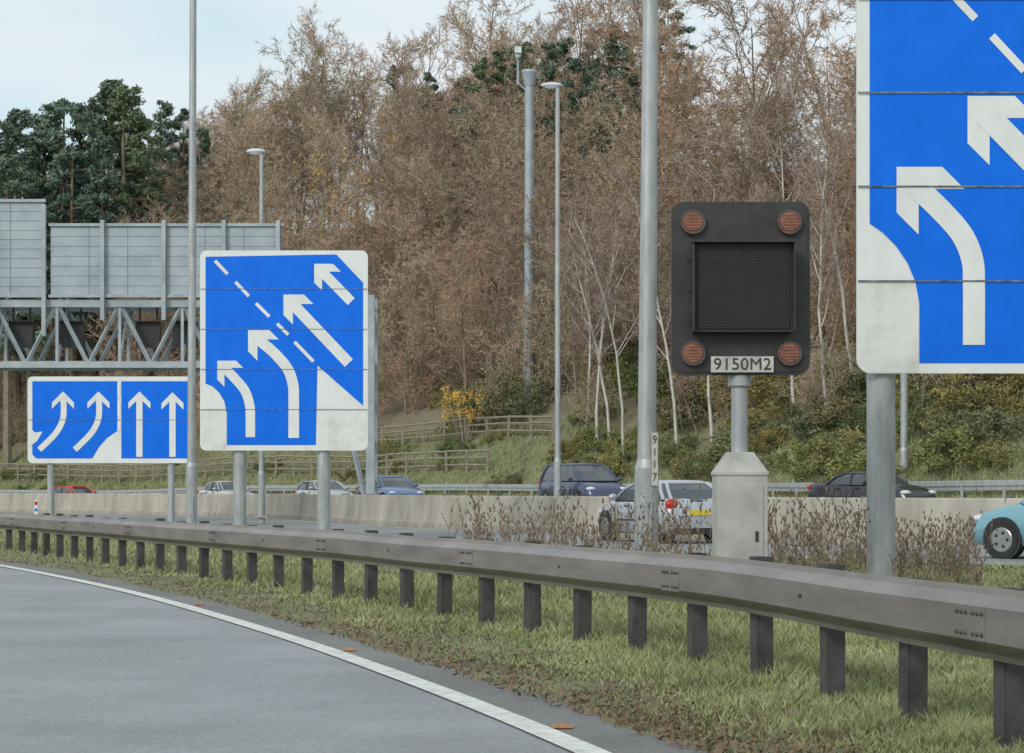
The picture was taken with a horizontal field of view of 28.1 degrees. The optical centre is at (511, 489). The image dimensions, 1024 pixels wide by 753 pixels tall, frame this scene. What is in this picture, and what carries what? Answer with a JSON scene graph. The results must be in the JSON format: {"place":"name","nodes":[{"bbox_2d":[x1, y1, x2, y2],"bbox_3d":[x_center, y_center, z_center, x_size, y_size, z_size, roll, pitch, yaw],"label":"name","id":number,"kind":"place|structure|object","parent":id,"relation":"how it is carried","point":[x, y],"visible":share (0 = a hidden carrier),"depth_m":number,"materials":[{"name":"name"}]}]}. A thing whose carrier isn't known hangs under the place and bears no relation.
{"place":"outdoors","nodes":[
{"label":"outdoors","id":0,"kind":"place"},
{"bbox_2d":[0,566,574,752],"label":"slip road","id":1,"kind":"structure","parent":0,"point":[86,668],"depth_m":12.05,"materials":[{"name":"grey asphalt"}]},
{"bbox_2d":[0,564,610,752],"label":"edge line","id":2,"kind":"object","parent":1,"relation":"on","point":[564,740],"visible":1,"depth_m":12.57,"materials":[{"name":"paint"}]},
{"bbox_2d":[0,0,855,229],"label":"sky","id":3,"kind":"structure","parent":0,"point":[50,50],"materials":[{"name":"white"}]},
{"bbox_2d":[0,529,1023,752],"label":"grass","id":4,"kind":"structure","parent":0,"point":[791,680],"depth_m":14.45,"materials":[{"name":"green plant"}]},
{"bbox_2d":[0,158,1023,752],"bbox_3d":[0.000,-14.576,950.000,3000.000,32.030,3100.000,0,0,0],"label":"ground","id":5,"kind":"structure","parent":0,"point":[398,416],"depth_m":103.93,"materials":[{"name":"green plant"}]},
{"bbox_2d":[34,500,37,513],"bbox_3d":[-14.400,0.750,61.995,0.100,0.900,0.070,0,0,0],"label":"marker post","id":6,"kind":"object","parent":5,"relation":"on","point":[35,506],"visible":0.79,"depth_m":61.97,"materials":[{"name":"white plastic"}]},
{"bbox_2d":[28,377,187,521],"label":"lane gain sign","id":7,"kind":"object","parent":5,"relation":"on","point":[107,419],"visible":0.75,"depth_m":65.99,"materials":[{"name":"metal"}]},
{"bbox_2d":[0,199,377,494],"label":"motorway gantry","id":8,"kind":"object","parent":5,"relation":"on","point":[102,260],"visible":0.66,"depth_m":71.88,"materials":[{"name":"metal"}]},
{"bbox_2d":[186,0,196,522],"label":"street lamp","id":9,"kind":"object","parent":5,"relation":"on","point":[191,491],"visible":0.77,"depth_m":57.90,"materials":[{"name":"metal"}]},
{"bbox_2d":[0,449,487,483],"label":"timber fence","id":10,"kind":"object","parent":5,"relation":"on","point":[311,462],"visible":0.81,"depth_m":122.28,"materials":[{"name":"wood"}]},
{"bbox_2d":[246,148,267,522],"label":"street lamp","id":11,"kind":"object","parent":5,"relation":"on","point":[261,516],"visible":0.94,"depth_m":73.92,"materials":[{"name":"metal"}]},
{"bbox_2d":[200,250,367,529],"bbox_3d":[-5.512,-2.244,49.720,4.055,7.088,0.512,0,0,0],"label":"lane merge sign","id":12,"kind":"object","parent":5,"relation":"on","point":[283,350],"visible":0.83,"depth_m":49.49,"materials":[{"name":"metal"}]},
{"bbox_2d":[0,0,702,467],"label":"pine trees","id":13,"kind":"object","parent":5,"relation":"on","point":[102,148],"visible":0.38,"depth_m":149.24,"materials":[{"name":"green plant"}]},
{"bbox_2d":[0,562,706,752],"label":"slip road shoulder","id":14,"kind":"object","parent":5,"relation":"on","point":[604,735],"visible":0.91,"depth_m":12.38},
{"bbox_2d":[89,579,571,727],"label":"road studs","id":15,"kind":"object","parent":14,"relation":"on","point":[553,726],"visible":1,"depth_m":10.21,"materials":[{"name":"plastic"}]},
{"bbox_2d":[0,555,995,752],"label":"leaf litter","id":16,"kind":"object","parent":14,"relation":"on","point":[680,743],"visible":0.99,"depth_m":11.71,"materials":[{"name":"brown plant"}]},
{"bbox_2d":[0,0,855,414],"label":"bare woodland","id":17,"kind":"object","parent":5,"relation":"on","point":[420,174],"visible":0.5,"depth_m":128.57,"materials":[{"name":"brown plant"}]},
{"bbox_2d":[258,200,359,247],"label":"autumn foliage","id":18,"kind":"object","parent":17,"relation":"on","point":[312,228],"visible":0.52,"depth_m":139.70,"materials":[{"name":"brown plant"}]},
{"bbox_2d":[291,109,394,215],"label":"autumn foliage","id":19,"kind":"object","parent":17,"relation":"attached to","point":[315,159],"visible":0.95,"depth_m":136.04,"materials":[{"name":"brown plant"}]},
{"bbox_2d":[323,154,432,254],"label":"autumn foliage","id":20,"kind":"object","parent":17,"relation":"attached to","point":[373,222],"visible":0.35,"depth_m":133.99,"materials":[{"name":"brown plant"}]},
{"bbox_2d":[440,384,491,446],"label":"autumn bush","id":21,"kind":"object","parent":5,"relation":"on","point":[454,396],"visible":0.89,"depth_m":110.98,"materials":[{"name":"yellow plant"}]},
{"bbox_2d":[378,415,554,448],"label":"timber fence","id":22,"kind":"object","parent":5,"relation":"on","point":[486,424],"visible":0.73,"depth_m":110.74,"materials":[{"name":"brown wood"}]},
{"bbox_2d":[1,552,990,752],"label":"verge moss","id":23,"kind":"object","parent":5,"relation":"on","point":[771,745],"visible":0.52,"depth_m":12.12,"materials":[{"name":"green plant"}]},
{"bbox_2d":[0,246,1013,450],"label":"undergrowth shrubs","id":24,"kind":"object","parent":5,"relation":"on","point":[831,314],"visible":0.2,"depth_m":110.45,"materials":[{"name":"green plant"}]},
{"bbox_2d":[0,512,1023,750],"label":"guardrail","id":25,"kind":"object","parent":5,"relation":"on","point":[916,618],"visible":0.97,"depth_m":13.96,"materials":[{"name":"metal"}]},
{"bbox_2d":[0,316,1023,489],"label":"bush thicket","id":26,"kind":"object","parent":5,"relation":"on","point":[943,437],"visible":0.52,"depth_m":83.71,"materials":[{"name":"green plant"}]},
{"bbox_2d":[0,403,1023,497],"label":"bank grass","id":27,"kind":"structure","parent":5,"relation":"on","point":[816,478],"depth_m":104.96,"materials":[{"name":"green plant"}]},
{"bbox_2d":[0,480,1023,497],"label":"guardrail","id":28,"kind":"object","parent":5,"relation":"on","point":[1003,485],"visible":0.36,"depth_m":98.59,"materials":[{"name":"metal"}]},
{"bbox_2d":[3,512,1023,565],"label":"carriageway","id":29,"kind":"structure","parent":5,"relation":"on","point":[303,524],"depth_m":55.84,"materials":[{"name":"grey asphalt"}]},
{"bbox_2d":[18,512,970,547],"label":"carriageway line","id":30,"kind":"object","parent":29,"relation":"on","point":[380,526],"visible":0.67,"depth_m":67.94,"materials":[{"name":"paint"}]},
{"bbox_2d":[0,492,1023,547],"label":"concrete barrier","id":31,"kind":"object","parent":29,"relation":"on","point":[413,511],"visible":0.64,"depth_m":63.45,"materials":[{"name":"beige concrete"}]},
{"bbox_2d":[541,82,561,495],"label":"street lamp","id":32,"kind":"object","parent":31,"relation":"on","point":[557,459],"visible":0.95,"depth_m":73.92,"materials":[{"name":"metal"}]},
{"bbox_2d":[598,480,711,542],"bbox_3d":[3.424,0.490,46.990,2.100,1.440,3.980,0,0,-22],"label":"hatchback car","id":33,"kind":"object","parent":29,"relation":"on","point":[691,487],"visible":0.46,"depth_m":45.47,"materials":[{"name":"paint"}]},
{"bbox_2d":[970,499,1023,558],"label":"hatchback car","id":34,"kind":"object","parent":29,"relation":"on","point":[1007,536],"visible":0.93,"depth_m":35.30,"materials":[{"name":"paint"}]},
{"bbox_2d":[515,46,536,397],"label":"cctv mast","id":35,"kind":"object","parent":5,"relation":"on","point":[529,77],"visible":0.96,"depth_m":111.78,"materials":[{"name":"grey metal"}]},
{"bbox_2d":[540,189,627,441],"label":"birch tree","id":36,"kind":"object","parent":5,"relation":"on","point":[592,330],"visible":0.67,"depth_m":100.03,"materials":[{"name":"brown plant"}]},
{"bbox_2d":[552,200,622,426],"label":"birch tree","id":37,"kind":"object","parent":5,"relation":"on","point":[599,223],"visible":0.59,"depth_m":105.34,"materials":[{"name":"brown plant"}]},
{"bbox_2d":[550,170,659,454],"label":"birch tree","id":38,"kind":"object","parent":5,"relation":"on","point":[600,286],"visible":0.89,"depth_m":96.47,"materials":[{"name":"brown plant"}]},
{"bbox_2d":[578,185,640,454],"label":"birch tree","id":39,"kind":"object","parent":5,"relation":"on","point":[603,322],"visible":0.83,"depth_m":100.69,"materials":[{"name":"brown plant"}]},
{"bbox_2d":[604,161,683,446],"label":"birch tree","id":40,"kind":"object","parent":5,"relation":"on","point":[670,372],"visible":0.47,"depth_m":93.91,"materials":[{"name":"brown plant"}]},
{"bbox_2d":[634,0,658,551],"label":"street lamp","id":41,"kind":"object","parent":5,"relation":"on","point":[646,475],"visible":0.93,"depth_m":27.90,"materials":[{"name":"metal"}]},
{"bbox_2d":[672,143,737,441],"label":"birch tree","id":42,"kind":"object","parent":5,"relation":"on","point":[707,199],"visible":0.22,"depth_m":92.98,"materials":[{"name":"brown plant"}]},
{"bbox_2d":[441,485,997,601],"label":"dead weeds","id":43,"kind":"object","parent":5,"relation":"on","point":[813,543],"visible":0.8,"depth_m":25.32,"materials":[{"name":"brown plant"}]},
{"bbox_2d":[671,202,809,607],"bbox_3d":[2.235,-0.707,20.029,1.353,4.214,0.697,0,0,0],"label":"matrix signal","id":44,"kind":"object","parent":5,"relation":"on","point":[740,293],"visible":1,"depth_m":19.92,"materials":[{"name":"metal"}]},
{"bbox_2d":[740,94,822,410],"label":"birch tree","id":45,"kind":"object","parent":5,"relation":"on","point":[780,128],"visible":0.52,"depth_m":89.43,"materials":[{"name":"brown plant"}]},
{"bbox_2d":[762,36,855,371],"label":"birch tree","id":46,"kind":"object","parent":5,"relation":"on","point":[793,71],"visible":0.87,"depth_m":86.11,"materials":[{"name":"brown plant"}]},
{"bbox_2d":[782,112,855,404],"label":"birch tree","id":47,"kind":"object","parent":5,"relation":"on","point":[819,262],"visible":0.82,"depth_m":83.86,"materials":[{"name":"brown plant"}]},
{"bbox_2d":[661,539,979,584],"bbox_3d":[3.718,1.028,26.716,6.191,0.681,8.890,0,0,0],"label":"bramble scrub","id":48,"kind":"object","parent":5,"relation":"on","point":[852,562],"visible":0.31,"depth_m":26.82,"materials":[{"name":"brown plant"}]},
{"bbox_2d":[846,146,855,203],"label":"birch tree","id":49,"kind":"object","parent":5,"relation":"on","point":[850,184],"visible":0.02,"depth_m":84.44,"materials":[{"name":"brown plant"}]},
{"bbox_2d":[899,374,908,479],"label":"street lamp","id":50,"kind":"object","parent":5,"relation":"on","point":[903,455],"visible":0.18,"depth_m":69.90,"materials":[{"name":"metal"}]},
{"bbox_2d":[856,0,1023,576],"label":"lane merge sign","id":51,"kind":"object","parent":5,"relation":"on","point":[939,186],"visible":0.84,"depth_m":22.49,"materials":[{"name":"metal"}]},
{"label":"far carriageway","id":52,"kind":"structure","parent":0,"visible":0},
{"bbox_2d":[54,486,96,492],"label":"hatchback car","id":53,"kind":"object","parent":52,"relation":"on","point":[71,489],"visible":0.23,"depth_m":124.57,"materials":[{"name":"paint"}]},
{"bbox_2d":[197,481,253,493],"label":"saloon car","id":54,"kind":"object","parent":52,"relation":"on","point":[218,487],"visible":0.38,"depth_m":111.38,"materials":[{"name":"paint"}]},
{"bbox_2d":[294,480,353,494],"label":"hatchback car","id":55,"kind":"object","parent":52,"relation":"on","point":[310,487],"visible":0.23,"depth_m":99.54,"materials":[{"name":"paint"}]},
{"bbox_2d":[355,475,423,494],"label":"saloon car","id":56,"kind":"object","parent":52,"relation":"on","point":[392,485],"visible":0.41,"depth_m":87.02,"materials":[{"name":"paint"}]},
{"bbox_2d":[538,463,624,495],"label":"people carrier","id":57,"kind":"object","parent":52,"relation":"on","point":[592,479],"visible":0.62,"depth_m":73.99,"materials":[{"name":"paint"}]},
{"bbox_2d":[807,471,936,497],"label":"saloon car","id":58,"kind":"object","parent":52,"relation":"on","point":[854,481],"visible":0.48,"depth_m":65.61,"materials":[{"name":"paint"}]}
]}

